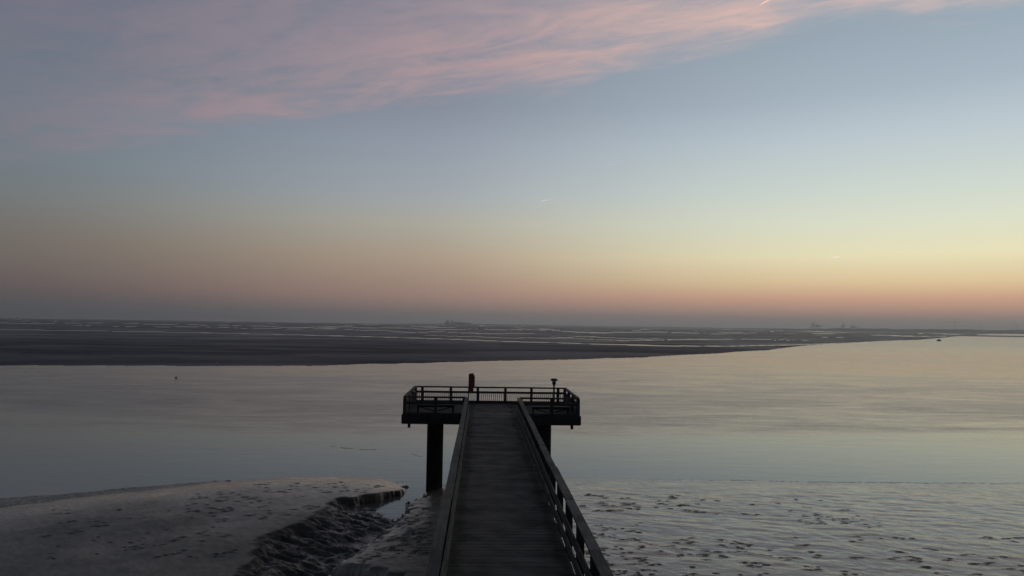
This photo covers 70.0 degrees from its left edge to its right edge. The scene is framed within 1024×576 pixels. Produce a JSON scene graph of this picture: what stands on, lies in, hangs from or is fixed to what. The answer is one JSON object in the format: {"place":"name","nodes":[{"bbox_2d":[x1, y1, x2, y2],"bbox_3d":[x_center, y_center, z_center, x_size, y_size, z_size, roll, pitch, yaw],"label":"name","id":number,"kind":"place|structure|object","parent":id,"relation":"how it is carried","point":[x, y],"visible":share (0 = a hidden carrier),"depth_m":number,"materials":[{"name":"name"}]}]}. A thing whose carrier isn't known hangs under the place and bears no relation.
{"place":"outdoors","nodes":[
{"label":"outdoors","id":0,"kind":"place"},
{"bbox_2d":[0,317,1023,575],"bbox_3d":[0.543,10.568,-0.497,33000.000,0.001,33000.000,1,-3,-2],"label":"water","id":1,"kind":"structure","parent":0,"point":[948,409],"depth_m":83.22,"materials":[{"name":"grey liquid"}]},
{"bbox_2d":[444,320,470,324],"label":"cargo ship","id":2,"kind":"object","parent":1,"relation":"on","point":[456,323],"visible":1,"depth_m":6559.12,"materials":[{"name":"metal"}]},
{"bbox_2d":[401,386,580,492],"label":"viewing platform","id":3,"kind":"structure","parent":1,"relation":"in","point":[435,420],"depth_m":44.44,"materials":[{"name":"brown wood"}]},
{"bbox_2d":[416,404,454,412],"bbox_3d":[-4.521,7.121,43.303,2.244,0.473,0.424,1,-3,-2],"label":"bench","id":4,"kind":"object","parent":3,"relation":"on","point":[438,405],"visible":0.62,"depth_m":43.16,"materials":[{"name":"brown wood"}]},
{"bbox_2d":[468,373,474,396],"bbox_3d":[-2.361,6.141,42.262,0.114,2.396,0.619,-1,-3,27],"label":"sign post","id":5,"kind":"object","parent":3,"relation":"on","point":[471,382],"visible":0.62,"depth_m":42.25,"materials":[{"name":"metal"}]},
{"bbox_2d":[531,406,569,413],"bbox_3d":[2.261,7.219,43.128,2.244,0.472,0.424,1,-3,-2],"label":"bench","id":6,"kind":"object","parent":3,"relation":"on","point":[554,407],"visible":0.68,"depth_m":43.00,"materials":[{"name":"brown wood"}]},
{"bbox_2d":[550,378,557,402],"bbox_3d":[2.723,6.776,47.478,0.480,1.806,0.480,1,-3,-2],"label":"lamp post","id":7,"kind":"object","parent":3,"relation":"on","point":[553,380],"visible":0.84,"depth_m":47.42,"materials":[{"name":"metal"}]},
{"bbox_2d":[426,397,613,575],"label":"pier walkway","id":8,"kind":"structure","parent":1,"relation":"in","point":[498,514],"depth_m":19.59,"materials":[{"name":"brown wood"}]},
{"bbox_2d":[0,318,1023,575],"bbox_3d":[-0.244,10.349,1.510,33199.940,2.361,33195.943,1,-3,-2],"label":"tidal mudflat","id":9,"kind":"structure","parent":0,"point":[298,526],"depth_m":40.09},
{"bbox_2d":[0,0,1023,329],"label":"sky","id":10,"kind":"structure","parent":0,"point":[791,164],"materials":[{"name":"blue"}]},
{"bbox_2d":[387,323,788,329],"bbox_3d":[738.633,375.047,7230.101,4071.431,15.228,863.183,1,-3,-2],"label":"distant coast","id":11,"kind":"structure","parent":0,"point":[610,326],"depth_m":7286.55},
{"bbox_2d":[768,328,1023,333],"bbox_3d":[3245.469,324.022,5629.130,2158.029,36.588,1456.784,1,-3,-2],"label":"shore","id":12,"kind":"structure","parent":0,"point":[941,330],"depth_m":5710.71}
]}

